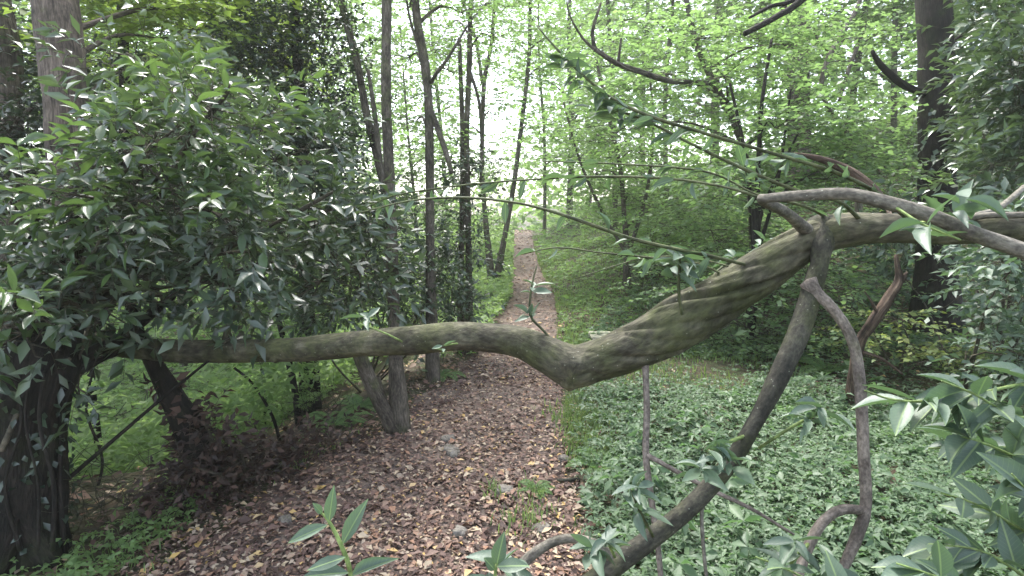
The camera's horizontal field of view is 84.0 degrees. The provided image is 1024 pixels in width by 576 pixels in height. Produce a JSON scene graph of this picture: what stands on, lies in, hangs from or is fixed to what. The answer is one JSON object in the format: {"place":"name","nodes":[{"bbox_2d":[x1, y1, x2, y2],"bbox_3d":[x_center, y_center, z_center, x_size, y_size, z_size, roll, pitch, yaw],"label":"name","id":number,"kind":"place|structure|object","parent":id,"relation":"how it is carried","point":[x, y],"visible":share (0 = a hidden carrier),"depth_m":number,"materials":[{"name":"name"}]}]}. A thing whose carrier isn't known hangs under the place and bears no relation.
{"place":"outdoors","nodes":[
{"label":"outdoors","id":0,"kind":"place"},
{"bbox_2d":[169,230,577,575],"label":"path","id":1,"kind":"structure","parent":0,"point":[545,310],"depth_m":3.68,"materials":[{"name":"brown soil"}]},
{"bbox_2d":[277,514,291,525],"bbox_3d":[-1.175,1.209,2.941,0.080,0.064,0.082,0,8,0],"label":"path stone","id":2,"kind":"object","parent":1,"relation":"on","point":[287,518],"visible":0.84,"depth_m":2.92,"materials":[{"name":"grey stone"}]},
{"bbox_2d":[288,486,399,575],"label":"laurel shoot","id":3,"kind":"object","parent":1,"relation":"on","point":[327,566],"visible":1,"depth_m":1.26,"materials":[{"name":"green plant"}]},
{"bbox_2d":[440,434,455,442],"bbox_3d":[-0.451,1.062,3.977,0.117,0.065,0.093,0,8,0],"label":"path stone","id":4,"kind":"object","parent":1,"relation":"on","point":[445,438],"visible":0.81,"depth_m":3.96,"materials":[{"name":"grey stone"}]},
{"bbox_2d":[452,525,467,538],"bbox_3d":[-0.260,1.225,2.836,0.082,0.069,0.092,0,8,0],"label":"path stone","id":5,"kind":"object","parent":1,"relation":"on","point":[459,530],"visible":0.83,"depth_m":2.82,"materials":[{"name":"grey stone"}]},
{"bbox_2d":[468,531,528,575],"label":"laurel shoot","id":6,"kind":"object","parent":1,"relation":"on","point":[507,565],"visible":1,"depth_m":1.28,"materials":[{"name":"green plant"}]},
{"bbox_2d":[496,484,515,495],"bbox_3d":[-0.035,1.166,3.260,0.114,0.067,0.102,0,8,0],"label":"path stone","id":7,"kind":"object","parent":1,"relation":"on","point":[505,488],"visible":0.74,"depth_m":3.23,"materials":[{"name":"grey stone"}]},
{"bbox_2d":[518,479,554,498],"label":"fern","id":8,"kind":"object","parent":1,"relation":"on","point":[540,486],"visible":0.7,"depth_m":3.27,"materials":[{"name":"green plant"}]},
{"bbox_2d":[530,521,551,535],"bbox_3d":[0.148,1.223,2.876,0.085,0.061,0.100,8,11,44],"label":"path stone","id":9,"kind":"object","parent":1,"relation":"on","point":[540,526],"visible":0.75,"depth_m":2.86,"materials":[{"name":"grey stone"}]},
{"bbox_2d":[557,454,569,464],"bbox_3d":[0.332,1.113,3.679,0.087,0.070,0.080,-3,8,-23],"label":"path stone","id":10,"kind":"object","parent":1,"relation":"on","point":[562,457],"visible":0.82,"depth_m":3.65,"materials":[{"name":"grey stone"}]},
{"bbox_2d":[12,0,978,217],"label":"sky","id":11,"kind":"structure","parent":0,"point":[475,111],"materials":[{"name":"white"}]},
{"bbox_2d":[15,105,1023,575],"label":"ground","id":12,"kind":"structure","parent":0,"point":[739,371],"depth_m":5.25,"materials":[{"name":"green plant"}]},
{"bbox_2d":[0,333,122,554],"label":"sapling","id":13,"kind":"object","parent":12,"relation":"on","point":[61,501],"visible":0.47,"depth_m":2.65,"materials":[{"name":"brown plant"}]},
{"bbox_2d":[15,14,113,179],"bbox_3d":[-17.111,-7.264,18.985,9.477,16.215,10.196,7,10,42],"label":"woodland tree","id":14,"kind":"object","parent":12,"relation":"on","point":[35,86],"depth_m":19.66,"materials":[{"name":"green plant"}]},
{"bbox_2d":[0,0,172,329],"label":"dark tree","id":15,"kind":"object","parent":12,"relation":"on","point":[12,75],"visible":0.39,"depth_m":5.90,"materials":[{"name":"green plant"}]},
{"bbox_2d":[17,4,161,190],"bbox_3d":[-18.143,-7.114,23.897,7.852,12.432,8.560,-6,10,-40],"label":"woodland tree","id":16,"kind":"object","parent":12,"relation":"on","point":[88,53],"visible":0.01,"depth_m":23.58,"materials":[{"name":"green plant"}]},
{"bbox_2d":[11,0,175,241],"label":"woodland tree","id":17,"kind":"object","parent":12,"relation":"on","point":[25,17],"visible":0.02,"depth_m":15.06,"materials":[{"name":"green plant"}]},
{"bbox_2d":[76,368,122,485],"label":"sapling","id":18,"kind":"object","parent":12,"relation":"on","point":[102,458],"visible":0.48,"depth_m":3.46,"materials":[{"name":"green plant"}]},
{"bbox_2d":[79,369,120,475],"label":"sapling","id":19,"kind":"object","parent":12,"relation":"on","point":[94,398],"visible":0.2,"depth_m":4.19,"materials":[{"name":"green plant"}]},
{"bbox_2d":[42,440,185,540],"bbox_3d":[-2.187,1.142,2.969,1.165,0.745,0.921,0,8,0],"label":"twig tangle","id":20,"kind":"object","parent":12,"relation":"on","point":[83,503],"visible":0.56,"depth_m":2.95,"materials":[{"name":"brown plant"}]},
{"bbox_2d":[0,0,234,330],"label":"dark tree","id":21,"kind":"object","parent":12,"relation":"on","point":[121,82],"visible":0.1,"depth_m":6.08,"materials":[{"name":"green plant"}]},
{"bbox_2d":[12,0,265,319],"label":"woodland tree","id":22,"kind":"object","parent":12,"relation":"on","point":[99,55],"visible":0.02,"depth_m":17.47,"materials":[{"name":"green plant"}]},
{"bbox_2d":[71,357,223,471],"bbox_3d":[-4.595,1.906,6.963,2.340,1.874,5.418,-6,10,-39],"label":"slope bush","id":23,"kind":"object","parent":12,"relation":"on","point":[129,394],"visible":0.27,"depth_m":7.45,"materials":[{"name":"green plant"}]},
{"bbox_2d":[0,0,331,265],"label":"broadleaf tree","id":24,"kind":"object","parent":12,"relation":"on","point":[59,12],"visible":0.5,"depth_m":5.36,"materials":[{"name":"green plant"}]},
{"bbox_2d":[123,293,224,497],"bbox_3d":[-1.895,0.756,3.282,0.636,1.461,0.388,0,8,0],"label":"leaning trunk","id":25,"kind":"object","parent":12,"relation":"on","point":[176,405],"visible":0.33,"depth_m":3.24,"materials":[{"name":"brown plant"}]},
{"bbox_2d":[15,0,367,396],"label":"woodland tree","id":26,"kind":"object","parent":12,"relation":"on","point":[181,323],"visible":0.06,"depth_m":10.34,"materials":[{"name":"green plant"}]},
{"bbox_2d":[0,0,437,575],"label":"laurel tree","id":27,"kind":"object","parent":12,"relation":"on","point":[60,276],"visible":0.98,"depth_m":2.82,"materials":[{"name":"green plant"}]},
{"bbox_2d":[68,361,208,480],"bbox_3d":[-1.937,0.721,2.880,0.785,0.645,0.033,-5,9,-35],"label":"fallen stick","id":28,"kind":"object","parent":27,"relation":"attached to","point":[105,446],"visible":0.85,"depth_m":2.88,"materials":[{"name":"brown wood"}]},
{"bbox_2d":[90,0,347,329],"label":"woodland tree","id":29,"kind":"object","parent":12,"relation":"on","point":[207,263],"visible":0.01,"depth_m":14.76,"materials":[{"name":"green plant"}]},
{"bbox_2d":[173,20,295,261],"bbox_3d":[-11.844,-6.201,25.754,7.663,12.133,8.354,-6,10,-38],"label":"woodland tree","id":30,"kind":"object","parent":12,"relation":"on","point":[239,254],"visible":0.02,"depth_m":25.47,"materials":[{"name":"green plant"}]},
{"bbox_2d":[97,0,374,339],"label":"woodland tree","id":31,"kind":"object","parent":12,"relation":"on","point":[242,333],"visible":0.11,"depth_m":12.42,"materials":[{"name":"green plant"}]},
{"bbox_2d":[120,360,361,437],"bbox_3d":[-3.735,1.326,7.721,2.331,1.346,4.976,-7,11,-43],"label":"slope bush","id":32,"kind":"object","parent":12,"relation":"on","point":[236,373],"visible":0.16,"depth_m":7.90,"materials":[{"name":"green plant"}]},
{"bbox_2d":[116,389,384,537],"bbox_3d":[-1.471,1.000,3.523,0.874,0.919,1.744,5,9,31],"label":"dead brush","id":33,"kind":"object","parent":12,"relation":"on","point":[223,471],"visible":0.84,"depth_m":3.22,"materials":[{"name":"brown plant"}]},
{"bbox_2d":[228,364,280,441],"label":"sapling","id":34,"kind":"object","parent":12,"relation":"on","point":[265,402],"visible":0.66,"depth_m":4.56,"materials":[{"name":"brown plant"}]},
{"bbox_2d":[0,179,515,575],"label":"slope undergrowth","id":35,"kind":"object","parent":12,"relation":"on","point":[123,457],"visible":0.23,"depth_m":4.62,"materials":[{"name":"green plant"}]},
{"bbox_2d":[237,362,285,423],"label":"sapling","id":36,"kind":"object","parent":12,"relation":"on","point":[255,368],"visible":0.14,"depth_m":5.51,"materials":[{"name":"green plant"}]},
{"bbox_2d":[160,0,422,320],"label":"woodland tree","id":37,"kind":"object","parent":12,"relation":"on","point":[367,17],"visible":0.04,"depth_m":17.72,"materials":[{"name":"green plant"}]},
{"bbox_2d":[264,313,321,428],"bbox_3d":[-1.986,0.770,5.142,0.468,1.180,0.631,3,8,21],"label":"sapling","id":38,"kind":"object","parent":12,"relation":"on","point":[293,381],"visible":0.36,"depth_m":5.01,"materials":[{"name":"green plant"}]},
{"bbox_2d":[196,0,401,417],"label":"holly tree","id":39,"kind":"object","parent":12,"relation":"on","point":[257,60],"visible":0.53,"depth_m":5.69,"materials":[{"name":"green plant"}]},
{"bbox_2d":[268,374,357,437],"bbox_3d":[-1.614,1.017,4.588,0.960,0.731,0.708,3,8,19],"label":"twig tangle","id":40,"kind":"object","parent":12,"relation":"on","point":[307,407],"visible":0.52,"depth_m":4.59,"materials":[{"name":"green plant"}]},
{"bbox_2d":[299,409,372,440],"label":"fern","id":41,"kind":"object","parent":12,"relation":"on","point":[318,417],"visible":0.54,"depth_m":4.33,"materials":[{"name":"plant"}]},
{"bbox_2d":[251,0,427,207],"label":"slim tree","id":42,"kind":"object","parent":12,"relation":"on","point":[376,148],"visible":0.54,"depth_m":5.59,"materials":[{"name":"brown plant"}]},
{"bbox_2d":[331,394,375,416],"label":"fern","id":43,"kind":"object","parent":12,"relation":"on","point":[363,404],"visible":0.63,"depth_m":4.74,"materials":[{"name":"green plant"}]},
{"bbox_2d":[300,0,410,433],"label":"slim tree","id":44,"kind":"object","parent":12,"relation":"on","point":[393,413],"visible":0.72,"depth_m":4.17,"materials":[{"name":"brown plant"}]},
{"bbox_2d":[276,0,452,287],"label":"woodland tree","id":45,"kind":"object","parent":12,"relation":"on","point":[392,59],"visible":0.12,"depth_m":19.50,"materials":[{"name":"green plant"}]},
{"bbox_2d":[247,160,507,392],"bbox_3d":[-1.069,-0.078,5.529,1.498,2.285,2.720,5,9,32],"label":"holly bush","id":46,"kind":"object","parent":12,"relation":"on","point":[449,310],"visible":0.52,"depth_m":5.39,"materials":[{"name":"green plant"}]},
{"bbox_2d":[313,9,514,275],"bbox_3d":[-2.885,-3.696,16.902,5.953,8.646,5.461,0,8,3],"label":"woodland tree","id":47,"kind":"object","parent":12,"relation":"on","point":[416,208],"visible":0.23,"depth_m":16.36,"materials":[{"name":"green plant"}]},
{"bbox_2d":[322,0,546,383],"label":"slim tree","id":48,"kind":"object","parent":12,"relation":"on","point":[431,123],"visible":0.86,"depth_m":5.59,"materials":[{"name":"green plant"}]},
{"bbox_2d":[358,0,547,234],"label":"woodland tree","id":49,"kind":"object","parent":12,"relation":"on","point":[448,107],"visible":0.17,"depth_m":21.04,"materials":[{"name":"green plant"}]},
{"bbox_2d":[440,369,465,381],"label":"fern","id":50,"kind":"object","parent":12,"relation":"on","point":[444,374],"visible":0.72,"depth_m":5.44,"materials":[{"name":"green plant"}]},
{"bbox_2d":[320,0,591,354],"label":"slim tree","id":51,"kind":"object","parent":12,"relation":"on","point":[469,75],"visible":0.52,"depth_m":6.69,"materials":[{"name":"green plant"}]},
{"bbox_2d":[356,113,558,316],"bbox_3d":[-0.866,-2.002,12.192,3.344,4.288,10.518,2,8,12],"label":"understorey bush","id":52,"kind":"object","parent":12,"relation":"on","point":[457,208],"visible":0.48,"depth_m":10.32,"materials":[{"name":"green plant"}]},
{"bbox_2d":[407,37,509,352],"bbox_3d":[-0.485,-0.994,6.458,0.995,3.993,1.576,2,8,12],"label":"slim tree","id":53,"kind":"object","parent":12,"relation":"on","point":[462,172],"visible":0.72,"depth_m":6.42,"materials":[{"name":"green plant"}]},
{"bbox_2d":[399,0,564,284],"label":"slim tree","id":54,"kind":"object","parent":12,"relation":"on","point":[486,73],"visible":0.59,"depth_m":12.21,"materials":[{"name":"green plant"}]},
{"bbox_2d":[12,0,1012,232],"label":"woods","id":55,"kind":"object","parent":12,"relation":"on","point":[533,198],"visible":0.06,"depth_m":38.95,"materials":[{"name":"green plant"}]},
{"bbox_2d":[2,25,1023,575],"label":"fallen tree","id":56,"kind":"object","parent":12,"relation":"on","point":[690,315],"visible":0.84,"depth_m":2.01,"materials":[{"name":"brown wood"}]},
{"bbox_2d":[794,152,891,212],"bbox_3d":[1.680,-0.467,2.602,0.395,0.388,0.868,0,8,0],"label":"broken bough","id":57,"kind":"object","parent":56,"relation":"attached to","point":[858,175],"visible":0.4,"depth_m":2.90,"materials":[{"name":"brown wood"}]},
{"bbox_2d":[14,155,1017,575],"bbox_3d":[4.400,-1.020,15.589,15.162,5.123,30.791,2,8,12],"label":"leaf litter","id":58,"kind":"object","parent":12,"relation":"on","point":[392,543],"visible":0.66,"depth_m":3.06,"materials":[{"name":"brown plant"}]},
{"bbox_2d":[557,477,580,482],"bbox_3d":[0.336,1.140,3.368,0.148,0.033,0.029,-1,8,-8],"label":"fallen stick","id":59,"kind":"object","parent":58,"relation":"on","point":[570,480],"visible":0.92,"depth_m":3.36,"materials":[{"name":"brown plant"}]},
{"bbox_2d":[473,0,622,280],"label":"slim tree","id":60,"kind":"object","parent":12,"relation":"on","point":[563,30],"visible":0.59,"depth_m":12.60,"materials":[{"name":"green plant"}]},
{"bbox_2d":[473,0,634,229],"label":"woodland tree","id":61,"kind":"object","parent":12,"relation":"on","point":[545,188],"visible":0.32,"depth_m":26.04,"materials":[{"name":"green plant"}]},
{"bbox_2d":[484,0,662,227],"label":"woodland tree","id":62,"kind":"object","parent":12,"relation":"on","point":[570,3],"visible":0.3,"depth_m":22.92,"materials":[{"name":"green plant"}]},
{"bbox_2d":[532,0,638,205],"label":"woodland tree","id":63,"kind":"object","parent":12,"relation":"on","point":[590,201],"visible":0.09,"depth_m":32.09,"materials":[{"name":"green plant"}]},
{"bbox_2d":[588,331,611,339],"bbox_3d":[1.231,0.621,6.692,0.625,0.150,0.397,0,8,0],"label":"board seat","id":64,"kind":"object","parent":12,"relation":"on","point":[594,335],"visible":0.23,"depth_m":6.70,"materials":[{"name":"beige wood"}]},
{"bbox_2d":[566,448,634,483],"bbox_3d":[0.582,1.092,3.571,0.507,0.090,0.471,0,8,0],"label":"fern","id":65,"kind":"object","parent":12,"relation":"on","point":[594,465],"visible":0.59,"depth_m":3.59,"materials":[{"name":"green plant"}]},
{"bbox_2d":[531,0,734,229],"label":"woodland tree","id":66,"kind":"object","parent":12,"relation":"on","point":[608,10],"visible":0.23,"depth_m":17.09,"materials":[{"name":"green plant"}]},
{"bbox_2d":[561,0,723,189],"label":"woodland tree","id":67,"kind":"object","parent":12,"relation":"on","point":[649,8],"visible":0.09,"depth_m":26.67,"materials":[{"name":"green plant"}]},
{"bbox_2d":[515,59,783,287],"bbox_3d":[2.253,-1.916,10.036,4.476,4.261,4.450,0,8,0],"label":"hazel tree","id":68,"kind":"object","parent":12,"relation":"on","point":[622,192],"visible":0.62,"depth_m":9.69,"materials":[{"name":"green plant"}]},
{"bbox_2d":[537,0,770,203],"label":"woodland tree","id":69,"kind":"object","parent":12,"relation":"on","point":[669,42],"visible":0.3,"depth_m":14.27,"materials":[{"name":"green plant"}]},
{"bbox_2d":[543,149,832,267],"bbox_3d":[3.059,-1.791,11.975,3.998,2.402,9.651,-1,8,-6],"label":"understorey bush","id":70,"kind":"object","parent":12,"relation":"on","point":[684,242],"visible":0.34,"depth_m":10.61,"materials":[{"name":"green plant"}]},
{"bbox_2d":[488,0,980,251],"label":"hazel tree","id":71,"kind":"object","parent":12,"relation":"on","point":[702,63],"visible":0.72,"depth_m":7.57,"materials":[{"name":"green plant"}]},
{"bbox_2d":[617,0,874,177],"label":"woodland tree","id":72,"kind":"object","parent":12,"relation":"on","point":[717,71],"visible":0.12,"depth_m":19.15,"materials":[{"name":"green plant"}]},
{"bbox_2d":[562,208,941,366],"bbox_3d":[2.384,-0.071,7.054,2.943,1.826,4.703,-3,8,-19],"label":"understorey bush","id":73,"kind":"object","parent":12,"relation":"on","point":[784,317],"visible":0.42,"depth_m":6.19,"materials":[{"name":"green plant"}]},
{"bbox_2d":[643,0,906,155],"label":"woodland tree","id":74,"kind":"object","parent":12,"relation":"on","point":[729,15],"visible":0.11,"depth_m":16.16,"materials":[{"name":"green plant"}]},
{"bbox_2d":[528,96,1023,375],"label":"bank plants","id":75,"kind":"object","parent":12,"relation":"on","point":[550,222],"visible":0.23,"depth_m":9.98,"materials":[{"name":"green plant"}]},
{"bbox_2d":[775,395,802,419],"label":"fern","id":76,"kind":"object","parent":12,"relation":"on","point":[779,407],"visible":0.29,"depth_m":4.37,"materials":[{"name":"green plant"}]},
{"bbox_2d":[567,128,1023,575],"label":"ground cover","id":77,"kind":"object","parent":12,"relation":"on","point":[725,556],"visible":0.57,"depth_m":3.25,"materials":[{"name":"green plant"}]},
{"bbox_2d":[615,0,985,182],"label":"mossy tree","id":78,"kind":"object","parent":12,"relation":"on","point":[795,96],"visible":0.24,"depth_m":12.96,"materials":[{"name":"green plant"}]},
{"bbox_2d":[714,0,914,124],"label":"woodland tree","id":79,"kind":"object","parent":12,"relation":"on","point":[859,52],"visible":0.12,"depth_m":15.27,"materials":[{"name":"green plant"}]},
{"bbox_2d":[636,38,1005,339],"bbox_3d":[3.495,-1.024,6.498,4.302,3.822,2.941,-2,8,-16],"label":"hazel tree","id":80,"kind":"object","parent":12,"relation":"on","point":[755,218],"visible":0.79,"depth_m":6.36,"materials":[{"name":"green plant"}]},
{"bbox_2d":[797,356,848,377],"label":"fern","id":81,"kind":"object","parent":12,"relation":"on","point":[818,366],"visible":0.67,"depth_m":5.49,"materials":[{"name":"green plant"}]},
{"bbox_2d":[736,0,991,144],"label":"woodland tree","id":82,"kind":"object","parent":12,"relation":"on","point":[896,23],"visible":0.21,"depth_m":12.52,"materials":[{"name":"green plant"}]},
{"bbox_2d":[762,0,989,211],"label":"crooked tree","id":83,"kind":"object","parent":12,"relation":"on","point":[858,206],"visible":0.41,"depth_m":9.22,"materials":[{"name":"green plant"}]},
{"bbox_2d":[844,254,907,410],"bbox_3d":[2.838,0.359,4.433,0.398,1.243,0.244,3,8,22],"label":"dead snag","id":84,"kind":"object","parent":12,"relation":"on","point":[876,316],"visible":0.77,"depth_m":4.38,"materials":[{"name":"brown wood"}]},
{"bbox_2d":[755,361,1023,575],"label":"laurel bush","id":85,"kind":"object","parent":12,"relation":"on","point":[961,553],"visible":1,"depth_m":1.36,"materials":[{"name":"green plant"}]},
{"bbox_2d":[872,426,944,458],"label":"fern","id":86,"kind":"object","parent":12,"relation":"on","point":[898,437],"visible":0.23,"depth_m":3.85,"materials":[{"name":"green plant"}]},
{"bbox_2d":[813,302,1005,376],"bbox_3d":[3.491,0.495,4.966,1.342,0.746,1.420,-4,9,-26],"label":"understorey bush","id":87,"kind":"object","parent":12,"relation":"on","point":[928,351],"visible":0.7,"depth_m":4.89,"materials":[{"name":"green plant"}]},
{"bbox_2d":[817,0,1014,105],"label":"woodland tree","id":88,"kind":"object","parent":12,"relation":"on","point":[910,55],"visible":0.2,"depth_m":11.63,"materials":[{"name":"green plant"}]},
{"bbox_2d":[821,0,1014,46],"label":"woodland tree","id":89,"kind":"object","parent":12,"relation":"on","point":[881,20],"visible":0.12,"depth_m":20.07,"materials":[{"name":"green plant"}]},
{"bbox_2d":[833,195,1023,395],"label":"understorey bush","id":90,"kind":"object","parent":12,"relation":"on","point":[1008,319],"visible":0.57,"depth_m":4.02,"materials":[{"name":"green plant"}]},
{"bbox_2d":[844,1,1023,40],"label":"woodland tree","id":91,"kind":"object","parent":12,"relation":"on","point":[906,24],"visible":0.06,"depth_m":18.10,"materials":[{"name":"green plant"}]},
{"bbox_2d":[853,0,1023,361],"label":"understorey bush","id":92,"kind":"object","parent":12,"relation":"on","point":[982,78],"visible":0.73,"depth_m":4.52,"materials":[{"name":"green plant"}]},
{"bbox_2d":[870,0,1017,336],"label":"dark trunked tree","id":93,"kind":"object","parent":12,"relation":"on","point":[935,16],"visible":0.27,"depth_m":6.10,"materials":[{"name":"brown plant"}]},
{"bbox_2d":[743,0,806,35],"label":"dead limb","id":94,"kind":"object","parent":93,"relation":"attached to","point":[794,5],"visible":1,"depth_m":4.10,"materials":[{"name":"wood"}]},
{"bbox_2d":[980,367,1011,376],"bbox_3d":[4.093,0.677,4.653,0.166,0.145,0.472,-7,10,-41],"label":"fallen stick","id":95,"kind":"object","parent":12,"relation":"on","point":[997,373],"visible":0.12,"depth_m":4.66,"materials":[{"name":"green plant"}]}
]}

